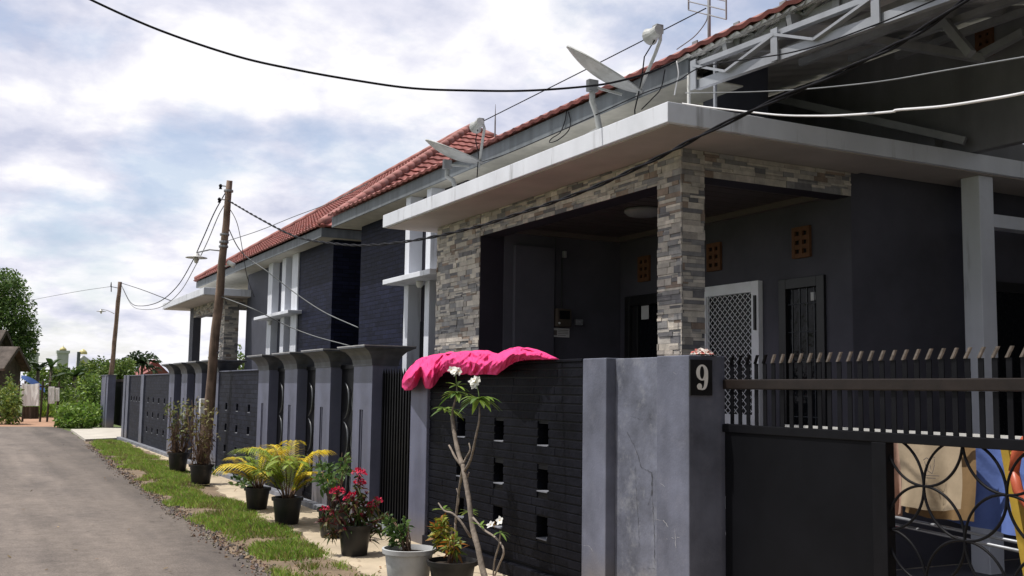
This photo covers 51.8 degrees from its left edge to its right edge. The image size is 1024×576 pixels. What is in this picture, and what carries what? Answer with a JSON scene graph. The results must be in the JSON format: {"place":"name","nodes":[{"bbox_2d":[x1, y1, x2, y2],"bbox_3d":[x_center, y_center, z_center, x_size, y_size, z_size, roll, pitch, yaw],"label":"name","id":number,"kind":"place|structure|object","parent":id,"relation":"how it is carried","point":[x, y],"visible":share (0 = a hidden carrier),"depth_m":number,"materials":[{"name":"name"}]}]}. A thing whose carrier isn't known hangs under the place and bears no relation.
{"place":"outdoors","nodes":[
{"label":"outdoors","id":0,"kind":"place"},
{"bbox_2d":[0,330,13,346],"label":"wooden house","id":1,"kind":"structure","parent":0,"point":[5,339],"depth_m":56.47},
{"bbox_2d":[0,346,30,416],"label":"wooden house","id":2,"kind":"structure","parent":0,"point":[13,360],"depth_m":52.70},
{"bbox_2d":[0,417,56,426],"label":"dirt track","id":3,"kind":"structure","parent":0,"point":[34,423],"depth_m":43.28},
{"bbox_2d":[14,381,62,421],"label":"rough fence","id":4,"kind":"object","parent":3,"relation":"on","point":[41,402],"visible":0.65,"depth_m":45.52,"materials":[{"name":"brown wood"}]},
{"bbox_2d":[22,383,38,405],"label":"hanging sheet","id":5,"kind":"object","parent":4,"relation":"hanging from","point":[30,392],"visible":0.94,"depth_m":45.19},
{"bbox_2d":[24,407,38,418],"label":"fence board","id":6,"kind":"object","parent":4,"relation":"attached to","point":[31,412],"visible":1,"depth_m":45.24,"materials":[{"name":"brown wood"}]},
{"bbox_2d":[21,375,44,391],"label":"tarpaulin","id":7,"kind":"object","parent":4,"relation":"hanging from","point":[30,380],"visible":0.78,"depth_m":47.13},
{"bbox_2d":[48,387,54,403],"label":"hanging sheet","id":8,"kind":"object","parent":4,"relation":"hanging from","point":[51,395],"visible":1,"depth_m":45.59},
{"bbox_2d":[55,388,58,400],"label":"hanging sheet","id":9,"kind":"object","parent":4,"relation":"hanging from","point":[56,394],"visible":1,"depth_m":45.66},
{"bbox_2d":[18,387,120,438],"bbox_3d":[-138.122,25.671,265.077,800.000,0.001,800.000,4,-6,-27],"label":"ground","id":10,"kind":"structure","parent":0,"point":[115,426],"depth_m":40.68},
{"bbox_2d":[0,371,24,424],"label":"bush","id":11,"kind":"object","parent":10,"relation":"on","point":[9,411],"visible":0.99,"depth_m":41.93,"materials":[{"name":"green plant"}]},
{"bbox_2d":[0,267,42,368],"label":"broadleaf tree","id":12,"kind":"object","parent":10,"relation":"on","point":[12,322],"visible":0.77,"depth_m":59.28,"materials":[{"name":"green plant"}]},
{"bbox_2d":[30,361,59,382],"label":"banana plant","id":13,"kind":"object","parent":10,"relation":"on","point":[37,367],"visible":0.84,"depth_m":60.05,"materials":[{"name":"green plant"}]},
{"bbox_2d":[21,363,69,389],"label":"bush","id":14,"kind":"object","parent":10,"relation":"on","point":[44,373],"visible":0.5,"depth_m":65.44,"materials":[{"name":"green plant"}]},
{"bbox_2d":[38,358,70,384],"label":"banana plant","id":15,"kind":"object","parent":10,"relation":"on","point":[52,363],"visible":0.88,"depth_m":64.03,"materials":[{"name":"green plant"}]},
{"bbox_2d":[39,380,73,404],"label":"bush","id":16,"kind":"object","parent":10,"relation":"on","point":[65,396],"visible":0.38,"depth_m":56.73,"materials":[{"name":"green plant"}]},
{"bbox_2d":[26,347,89,397],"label":"mosque","id":17,"kind":"structure","parent":10,"relation":"on","point":[62,353],"depth_m":137.70,"materials":[{"name":"green metal"}]},
{"bbox_2d":[26,398,98,424],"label":"tall grass","id":18,"kind":"structure","parent":10,"relation":"on","point":[44,408],"depth_m":51.31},
{"bbox_2d":[48,366,95,399],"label":"banana plant","id":19,"kind":"object","parent":10,"relation":"on","point":[76,373],"visible":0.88,"depth_m":59.01,"materials":[{"name":"green plant"}]},
{"bbox_2d":[60,361,86,396],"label":"banana plant","id":20,"kind":"object","parent":10,"relation":"on","point":[70,379],"visible":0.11,"depth_m":69.55,"materials":[{"name":"green plant"}]},
{"bbox_2d":[50,399,102,427],"bbox_3d":[-16.521,4.930,40.170,2.082,1.343,3.179,4,-6,-27],"label":"bush","id":21,"kind":"object","parent":10,"relation":"on","point":[81,415],"visible":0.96,"depth_m":39.61,"materials":[{"name":"green plant"}]},
{"bbox_2d":[67,369,101,408],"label":"bush","id":22,"kind":"object","parent":10,"relation":"on","point":[90,389],"visible":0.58,"depth_m":44.89,"materials":[{"name":"green plant"}]},
{"bbox_2d":[71,429,120,441],"bbox_3d":[-13.446,4.702,33.840,1.802,0.075,8.188,3,-6,-19],"label":"driveway apron","id":23,"kind":"object","parent":10,"relation":"on","point":[85,435],"visible":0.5,"depth_m":33.52,"materials":[{"name":"concrete"}]},
{"bbox_2d":[114,379,123,425],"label":"sliding gate","id":24,"kind":"structure","parent":23,"relation":"on","point":[118,402],"depth_m":39.82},
{"bbox_2d":[76,355,122,381],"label":"bush","id":25,"kind":"object","parent":10,"relation":"on","point":[91,364],"visible":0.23,"depth_m":62.95,"materials":[{"name":"green plant"}]},
{"bbox_2d":[99,375,116,427],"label":"gate pillar","id":26,"kind":"structure","parent":10,"relation":"on","point":[108,386],"depth_m":39.39,"materials":[{"name":"paint"}]},
{"bbox_2d":[93,358,135,384],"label":"bush","id":27,"kind":"object","parent":10,"relation":"on","point":[126,368],"visible":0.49,"depth_m":56.58,"materials":[{"name":"green plant"}]},
{"bbox_2d":[109,282,121,374],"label":"utility pole","id":28,"kind":"object","parent":10,"relation":"on","point":[114,340],"visible":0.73,"depth_m":43.35,"materials":[{"name":"brown wood"}]},
{"bbox_2d":[123,350,161,374],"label":"palm tree","id":29,"kind":"object","parent":10,"relation":"on","point":[141,360],"visible":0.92,"depth_m":80.54,"materials":[{"name":"green plant"}]},
{"bbox_2d":[161,364,180,451],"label":"fence pillar","id":30,"kind":"structure","parent":10,"relation":"on","point":[174,383],"depth_m":23.87,"materials":[{"name":"paint"}]},
{"bbox_2d":[173,362,194,459],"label":"fence pillar","id":31,"kind":"structure","parent":10,"relation":"on","point":[188,379],"depth_m":22.49,"materials":[{"name":"paint"}]},
{"bbox_2d":[186,361,207,460],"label":"fence pillar","id":32,"kind":"structure","parent":10,"relation":"on","point":[200,368],"depth_m":21.19,"materials":[{"name":"paint"}]},
{"bbox_2d":[200,180,232,463],"bbox_3d":[-5.331,0.746,18.910,0.263,5.297,1.051,4,-6,-27],"label":"utility pole","id":33,"kind":"object","parent":10,"relation":"on","point":[210,394],"visible":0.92,"depth_m":18.83,"materials":[{"name":"wood"}]},
{"bbox_2d":[122,206,223,309],"bbox_3d":[-10.429,-0.157,30.627,0.098,1.867,26.127,3,-6,-24],"label":"pole cable","id":34,"kind":"object","parent":33,"relation":"attached to","point":[191,272],"visible":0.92,"depth_m":23.07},
{"bbox_2d":[122,193,224,305],"bbox_3d":[-10.493,-0.287,30.709,0.113,1.825,26.390,3,-6,-24],"label":"pole cable","id":35,"kind":"object","parent":33,"relation":"attached to","point":[192,260],"visible":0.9,"depth_m":22.47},
{"bbox_2d":[185,249,218,262],"bbox_3d":[-5.522,-0.572,19.122,0.857,0.246,0.386,-1,-6,17],"label":"street lamp","id":36,"kind":"object","parent":33,"relation":"attached to","point":[196,256],"visible":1,"depth_m":19.15,"materials":[{"name":"metal"}]},
{"bbox_2d":[199,399,204,416],"bbox_3d":[-5.570,2.153,18.953,0.100,0.320,0.120,4,-6,-27],"label":"meter cabinet","id":37,"kind":"object","parent":33,"relation":"attached to","point":[201,410],"visible":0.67,"depth_m":18.90,"materials":[{"name":"white plastic"}]},
{"bbox_2d":[231,211,253,295],"bbox_3d":[-5.366,-0.641,20.532,0.248,1.365,3.654,1,-6,-5],"label":"service cable","id":38,"kind":"object","parent":33,"relation":"attached to","point":[242,251],"visible":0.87,"depth_m":21.80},
{"bbox_2d":[222,297,349,345],"bbox_3d":[-3.957,0.561,18.295,2.814,0.927,0.352,-1,-6,20],"label":"service cable","id":39,"kind":"object","parent":33,"relation":"attached to","point":[285,324],"visible":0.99,"depth_m":18.35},
{"bbox_2d":[229,229,358,327],"bbox_3d":[-3.734,-0.214,18.503,3.050,1.932,0.805,-2,-6,25],"label":"service cable","id":40,"kind":"object","parent":33,"relation":"attached to","point":[286,286],"visible":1,"depth_m":19.03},
{"bbox_2d":[228,183,367,240],"bbox_3d":[-3.613,-1.194,17.427,0.157,0.524,4.194,6,-8,-45],"label":"service cable","id":41,"kind":"object","parent":33,"relation":"attached to","point":[301,213],"visible":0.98,"depth_m":17.24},
{"bbox_2d":[228,0,969,246],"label":"twisted cable","id":42,"kind":"object","parent":33,"relation":"attached to","point":[919,31],"visible":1,"depth_m":6.56,"materials":[{"name":"rubber"}]},
{"bbox_2d":[84,440,359,575],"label":"soil strip","id":43,"kind":"object","parent":10,"relation":"on","point":[209,490],"visible":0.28,"depth_m":10.55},
{"bbox_2d":[163,401,201,471],"bbox_3d":[-6.160,2.733,19.492,0.608,1.296,0.630,-2,-6,28],"label":"dry shrub","id":44,"kind":"object","parent":43,"relation":"on","point":[178,456],"visible":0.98,"depth_m":19.42,"materials":[{"name":"brown plant"}]},
{"bbox_2d":[181,396,220,484],"bbox_3d":[-5.020,2.444,16.977,0.639,1.412,0.645,4,-6,-27],"label":"dry shrub","id":45,"kind":"object","parent":43,"relation":"on","point":[200,471],"visible":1,"depth_m":16.93,"materials":[{"name":"brown plant"}]},
{"bbox_2d":[89,438,378,575],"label":"verge grass","id":46,"kind":"structure","parent":43,"relation":"on","point":[240,522],"depth_m":12.65,"materials":[{"name":"plant"}]},
{"bbox_2d":[201,359,246,467],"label":"fence pillar","id":47,"kind":"structure","parent":10,"relation":"on","point":[225,365],"depth_m":19.72,"materials":[{"name":"paint"}]},
{"bbox_2d":[218,344,244,369],"bbox_3d":[-9.858,3.584,37.553,2.388,3.162,1.047,-3,-7,34],"label":"bush","id":48,"kind":"object","parent":10,"relation":"on","point":[240,358],"visible":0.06,"depth_m":37.51,"materials":[{"name":"green plant"}]},
{"bbox_2d":[247,354,283,488],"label":"fence pillar","id":49,"kind":"structure","parent":10,"relation":"on","point":[268,380],"depth_m":16.48,"materials":[{"name":"paint"}]},
{"bbox_2d":[271,352,314,498],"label":"fence pillar","id":50,"kind":"structure","parent":10,"relation":"on","point":[296,364],"depth_m":15.10,"materials":[{"name":"paint"}]},
{"bbox_2d":[301,348,352,505],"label":"fence pillar","id":51,"kind":"structure","parent":10,"relation":"on","point":[328,363],"depth_m":13.74,"materials":[{"name":"paint"}]},
{"bbox_2d":[302,366,315,497],"bbox_3d":[-2.753,2.005,14.673,0.066,1.820,0.910,4,-6,-27],"label":"iron panel","id":52,"kind":"object","parent":51,"relation":"attached to","point":[309,439],"visible":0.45,"depth_m":14.87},
{"bbox_2d":[337,344,416,524],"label":"fence pillar","id":53,"kind":"structure","parent":10,"relation":"on","point":[371,363],"depth_m":12.35,"materials":[{"name":"paint"}]},
{"bbox_2d":[338,365,353,506],"bbox_3d":[-2.025,1.879,13.277,0.066,1.820,0.910,4,-6,-27],"label":"iron panel","id":54,"kind":"object","parent":53,"relation":"attached to","point":[346,409],"visible":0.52,"depth_m":13.46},
{"bbox_2d":[431,366,510,575],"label":"frangipani tree","id":55,"kind":"object","parent":10,"relation":"on","point":[474,401],"visible":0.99,"depth_m":8.70,"materials":[{"name":"brown plant"}]},
{"bbox_2d":[0,426,270,575],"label":"road","id":56,"kind":"structure","parent":0,"point":[35,540],"depth_m":12.12,"materials":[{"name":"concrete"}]},
{"bbox_2d":[8,444,439,575],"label":"leaf litter","id":57,"kind":"object","parent":56,"relation":"on","point":[161,515],"visible":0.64,"depth_m":11.54,"materials":[{"name":"brown plant"}]},
{"bbox_2d":[136,359,167,374],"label":"distant house","id":58,"kind":"structure","parent":0,"point":[163,371],"depth_m":87.11,"materials":[{"name":"red tile"}]},
{"bbox_2d":[85,445,288,575],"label":"edge gravel","id":59,"kind":"structure","parent":0,"point":[246,556],"depth_m":11.74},
{"bbox_2d":[126,442,506,575],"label":"pavement","id":60,"kind":"structure","parent":0,"point":[307,526],"depth_m":10.97,"materials":[{"name":"concrete"}]},
{"bbox_2d":[117,437,398,535],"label":"kerb","id":61,"kind":"structure","parent":60,"relation":"on","point":[311,504],"depth_m":17.98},
{"bbox_2d":[218,446,311,509],"bbox_3d":[-3.144,2.442,13.597,1.240,0.808,1.094,4,-6,-27],"label":"potted palm","id":62,"kind":"object","parent":60,"relation":"on","point":[257,495],"visible":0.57,"depth_m":13.50,"materials":[{"name":"plant"}]},
{"bbox_2d":[211,467,331,504],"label":"kerb weeds","id":63,"kind":"object","parent":60,"relation":"on","point":[242,483],"visible":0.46,"depth_m":16.69,"materials":[{"name":"green plant"}]},
{"bbox_2d":[212,440,339,524],"bbox_3d":[-2.657,2.245,12.154,1.439,0.933,1.264,-3,-7,32],"label":"potted palm","id":64,"kind":"object","parent":60,"relation":"on","point":[287,508],"visible":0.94,"depth_m":12.07,"materials":[{"name":"plant"}]},
{"bbox_2d":[309,452,354,537],"bbox_3d":[-1.955,2.182,11.225,0.417,0.897,0.807,4,-6,-27],"label":"potted shrub","id":65,"kind":"object","parent":60,"relation":"on","point":[322,477],"visible":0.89,"depth_m":11.13,"materials":[{"name":"green plant"}]},
{"bbox_2d":[315,467,388,555],"bbox_3d":[-1.476,2.104,9.974,0.769,0.821,0.450,4,-6,-27],"label":"cockscomb plant","id":66,"kind":"object","parent":60,"relation":"on","point":[356,533],"visible":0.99,"depth_m":9.90,"materials":[{"name":"red plant"}]},
{"bbox_2d":[380,513,435,575],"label":"potted shrub","id":67,"kind":"object","parent":60,"relation":"on","point":[403,558],"visible":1,"depth_m":8.28,"materials":[{"name":"ceramic"}]},
{"bbox_2d":[426,513,477,575],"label":"potted croton","id":68,"kind":"object","parent":60,"relation":"on","point":[453,563],"visible":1,"depth_m":8.19,"materials":[{"name":"plant"}]},
{"bbox_2d":[422,358,583,575],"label":"fence wall","id":69,"kind":"structure","parent":60,"relation":"on","point":[524,469],"depth_m":8.95,"materials":[{"name":"brick"}]},
{"bbox_2d":[402,347,557,390],"bbox_3d":[-0.464,0.778,9.859,0.364,0.404,3.240,4,-6,-27],"label":"quilt","id":70,"kind":"object","parent":69,"relation":"on","point":[430,370],"visible":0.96,"depth_m":9.77,"materials":[{"name":"pink fabric"}]},
{"bbox_2d":[581,355,725,575],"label":"gate pier","id":71,"kind":"structure","parent":60,"relation":"on","point":[653,474],"depth_m":7.34,"materials":[{"name":"grey paint"}]},
{"bbox_2d":[688,348,717,354],"bbox_3d":[1.276,0.425,7.096,0.152,0.047,0.226,4,-6,-27],"label":"crumpled rag","id":72,"kind":"object","parent":71,"relation":"on","point":[700,351],"visible":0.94,"depth_m":7.07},
{"bbox_2d":[722,346,1023,575],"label":"driveway gate","id":73,"kind":"structure","parent":60,"relation":"on","point":[810,500],"depth_m":6.07,"materials":[{"name":"black metal"}]},
{"bbox_2d":[0,0,783,386],"label":"sky","id":74,"kind":"structure","parent":0,"point":[120,135],"materials":[{"name":"white"}]},
{"bbox_2d":[93,428,1019,569],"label":"yard paving","id":75,"kind":"structure","parent":0,"point":[896,569],"depth_m":9.98,"materials":[{"name":"concrete"}]},
{"bbox_2d":[121,375,126,436],"bbox_3d":[-11.336,3.534,31.029,0.220,1.910,0.430,4,-6,-27],"label":"fence post","id":76,"kind":"object","parent":75,"relation":"on","point":[123,406],"visible":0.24,"depth_m":30.88,"materials":[{"name":"grey paint"}]},
{"bbox_2d":[124,375,130,438],"bbox_3d":[-11.023,3.480,30.428,0.220,1.910,0.490,4,-6,-27],"label":"fence post","id":77,"kind":"object","parent":75,"relation":"on","point":[127,406],"visible":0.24,"depth_m":30.25,"materials":[{"name":"grey paint"}]},
{"bbox_2d":[128,375,140,441],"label":"fence wall","id":78,"kind":"structure","parent":75,"relation":"on","point":[134,405],"depth_m":29.24,"materials":[{"name":"brick"}]},
{"bbox_2d":[138,374,146,442],"bbox_3d":[-9.736,3.256,27.957,0.220,1.910,0.500,4,-6,-27],"label":"fence post","id":79,"kind":"object","parent":75,"relation":"on","point":[141,412],"visible":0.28,"depth_m":27.79,"materials":[{"name":"grey paint"}]},
{"bbox_2d":[142,373,169,450],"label":"fence wall","id":80,"kind":"structure","parent":75,"relation":"on","point":[155,419],"depth_m":25.96,"materials":[{"name":"brick"}]},
{"bbox_2d":[216,369,258,476],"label":"fence wall","id":81,"kind":"structure","parent":75,"relation":"on","point":[237,413],"depth_m":18.32,"materials":[{"name":"brick"}]},
{"bbox_2d":[273,368,284,487],"bbox_3d":[-3.466,2.130,16.044,0.066,1.820,0.910,4,-6,-27],"label":"iron panel","id":82,"kind":"object","parent":75,"relation":"on","point":[280,409],"visible":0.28,"depth_m":16.30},
{"bbox_2d":[163,124,496,369],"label":"house","id":83,"kind":"structure","parent":75,"relation":"on","point":[324,277],"depth_m":21.67,"materials":[{"name":"paint"}]},
{"bbox_2d":[408,377,430,543],"bbox_3d":[-0.873,1.764,10.918,0.230,1.800,0.448,4,-6,-27],"label":"fence post","id":84,"kind":"object","parent":75,"relation":"on","point":[419,462],"visible":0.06,"depth_m":10.82,"materials":[{"name":"paint"}]},
{"bbox_2d":[379,368,410,528],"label":"spiked gate","id":85,"kind":"structure","parent":84,"relation":"attached to","point":[395,447],"depth_m":11.84,"materials":[{"name":"black metal"}]},
{"bbox_2d":[328,0,1023,574],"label":"house","id":86,"kind":"structure","parent":75,"relation":"on","point":[778,236],"depth_m":9.99,"materials":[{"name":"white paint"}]},
{"bbox_2d":[90,0,676,91],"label":"overhead cable","id":87,"kind":"object","parent":86,"relation":"attached to","point":[327,75],"visible":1,"depth_m":8.47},
{"bbox_2d":[425,118,485,186],"bbox_3d":[-0.593,-1.450,12.180,0.708,0.831,1.074,4,-6,-27],"label":"satellite dish","id":88,"kind":"object","parent":86,"relation":"on","point":[477,125],"visible":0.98,"depth_m":12.14,"materials":[{"name":"metal"}]},
{"bbox_2d":[549,110,570,142],"bbox_3d":[0.494,-1.674,10.916,0.011,0.285,0.440,4,-6,-27],"label":"loop cable","id":89,"kind":"object","parent":86,"relation":"hanging from","point":[561,129],"visible":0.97,"depth_m":10.84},
{"bbox_2d":[554,328,568,337],"bbox_3d":[0.577,0.531,12.501,0.230,0.105,0.021,4,-6,-27],"label":"wall sign","id":90,"kind":"object","parent":86,"relation":"attached to","point":[561,332],"visible":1,"depth_m":12.49,"materials":[{"name":"paper"}]},
{"bbox_2d":[554,308,571,326],"bbox_3d":[0.603,0.354,12.484,0.200,0.215,0.102,4,-6,-27],"label":"electric meter","id":91,"kind":"object","parent":86,"relation":"attached to","point":[562,317],"visible":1,"depth_m":12.44,"materials":[{"name":"black plastic"}]},
{"bbox_2d":[559,310,569,318],"bbox_3d":[0.623,0.318,12.451,0.140,0.100,0.005,4,-6,-27],"label":"meter window","id":92,"kind":"structure","parent":91,"relation":"in","point":[562,314],"depth_m":12.44,"materials":[{"name":"black glass"}]},
{"bbox_2d":[574,319,582,324],"bbox_3d":[0.801,0.410,12.595,0.100,0.070,0.079,4,-6,-27],"label":"junction box","id":93,"kind":"object","parent":86,"relation":"attached to","point":[578,321],"visible":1,"depth_m":12.57,"materials":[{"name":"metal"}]},
{"bbox_2d":[566,24,663,133],"bbox_3d":[0.858,-1.757,9.241,0.720,0.916,1.197,1,-6,-6],"label":"satellite dish","id":94,"kind":"object","parent":86,"relation":"on","point":[605,73],"visible":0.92,"depth_m":9.23,"materials":[{"name":"metal"}]},
{"bbox_2d":[624,206,657,217],"bbox_3d":[1.365,-0.774,10.904,0.410,0.078,0.410,4,-6,-27],"label":"ceiling lamp","id":95,"kind":"object","parent":86,"relation":"attached to","point":[643,212],"visible":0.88,"depth_m":10.77,"materials":[{"name":"metal"}]},
{"bbox_2d":[624,293,657,357],"bbox_3d":[1.593,1.233,12.266,0.080,2.330,0.920,4,-6,-27],"label":"front door","id":96,"kind":"structure","parent":86,"relation":"in","point":[640,321],"depth_m":12.50,"materials":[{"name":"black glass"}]},
{"bbox_2d":[688,0,726,71],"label":"tv antenna","id":97,"kind":"object","parent":86,"relation":"attached to","point":[709,7],"visible":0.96,"depth_m":9.85,"materials":[{"name":"metal"}]},
{"bbox_2d":[484,8,705,120],"bbox_3d":[0.713,-2.248,10.745,2.846,0.621,0.143,-4,-8,42],"label":"guy wire","id":98,"kind":"object","parent":97,"relation":"attached to","point":[585,69],"visible":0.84,"depth_m":10.63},
{"bbox_2d":[482,0,934,161],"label":"eave cable","id":99,"kind":"object","parent":86,"relation":"attached to","point":[727,62],"visible":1,"depth_m":7.69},
{"bbox_2d":[704,280,762,508],"bbox_3d":[2.268,1.117,10.931,0.105,2.320,0.960,4,-6,-27],"label":"screen door","id":100,"kind":"structure","parent":86,"relation":"in","point":[733,312],"depth_m":10.91,"materials":[{"name":"white metal"}]},
{"bbox_2d":[778,274,827,428],"bbox_3d":[2.781,0.711,10.047,0.060,1.630,0.620,4,-6,-27],"label":"window","id":101,"kind":"structure","parent":86,"relation":"in","point":[802,300],"depth_m":10.07,"materials":[{"name":"black glass"}]},
{"bbox_2d":[682,91,1023,116],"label":"white cable","id":102,"kind":"object","parent":86,"relation":"attached to","point":[948,105],"visible":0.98,"depth_m":5.30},
{"bbox_2d":[685,56,1023,92],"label":"grey cable","id":103,"kind":"object","parent":86,"relation":"attached to","point":[874,81],"visible":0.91,"depth_m":6.18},
{"bbox_2d":[996,281,1023,435],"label":"window","id":104,"kind":"structure","parent":86,"relation":"in","point":[1009,296],"depth_m":10.44,"materials":[{"name":"black glass"}]},
{"bbox_2d":[896,559,1022,575],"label":"carport floor","id":105,"kind":"structure","parent":0,"point":[1011,567],"depth_m":9.48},
{"bbox_2d":[785,424,1021,552],"bbox_3d":[2.793,1.598,6.738,0.621,1.344,2.800,4,-6,-27],"label":"drying rack","id":106,"kind":"object","parent":105,"relation":"on","point":[948,527],"visible":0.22,"depth_m":6.64,"materials":[{"name":"white metal"}]},
{"bbox_2d":[894,443,901,515],"bbox_3d":[2.491,1.225,6.888,0.080,0.540,0.170,4,-6,-27],"label":"towel","id":107,"kind":"object","parent":106,"relation":"hanging from","point":[898,490],"visible":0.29,"depth_m":6.86,"materials":[{"name":"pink fabric"}]},
{"bbox_2d":[898,443,961,510],"bbox_3d":[2.599,1.151,6.568,0.088,0.468,0.512,4,-6,-27],"label":"shopping bag","id":108,"kind":"object","parent":106,"relation":"hanging from","point":[943,462],"visible":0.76,"depth_m":6.55,"materials":[{"name":"beige fabric"}]},
{"bbox_2d":[905,448,975,521],"bbox_3d":[2.774,1.223,6.777,0.098,0.532,0.564,4,-6,-27],"label":"towel","id":109,"kind":"object","parent":106,"relation":"hanging from","point":[968,493],"visible":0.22,"depth_m":6.60,"materials":[{"name":"fabric"}]},
{"bbox_2d":[946,438,1023,535],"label":"bedsheet","id":110,"kind":"object","parent":106,"relation":"hanging from","point":[988,514],"visible":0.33,"depth_m":6.58,"materials":[{"name":"blue fabric"}]},
{"bbox_2d":[1001,450,1023,575],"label":"towel","id":111,"kind":"object","parent":106,"relation":"hanging from","point":[1017,509],"visible":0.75,"depth_m":5.79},
{"bbox_2d":[1008,436,1023,507],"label":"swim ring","id":112,"kind":"object","parent":111,"relation":"hanging from","point":[1016,482],"visible":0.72,"depth_m":5.70,"materials":[{"name":"orange plastic"}]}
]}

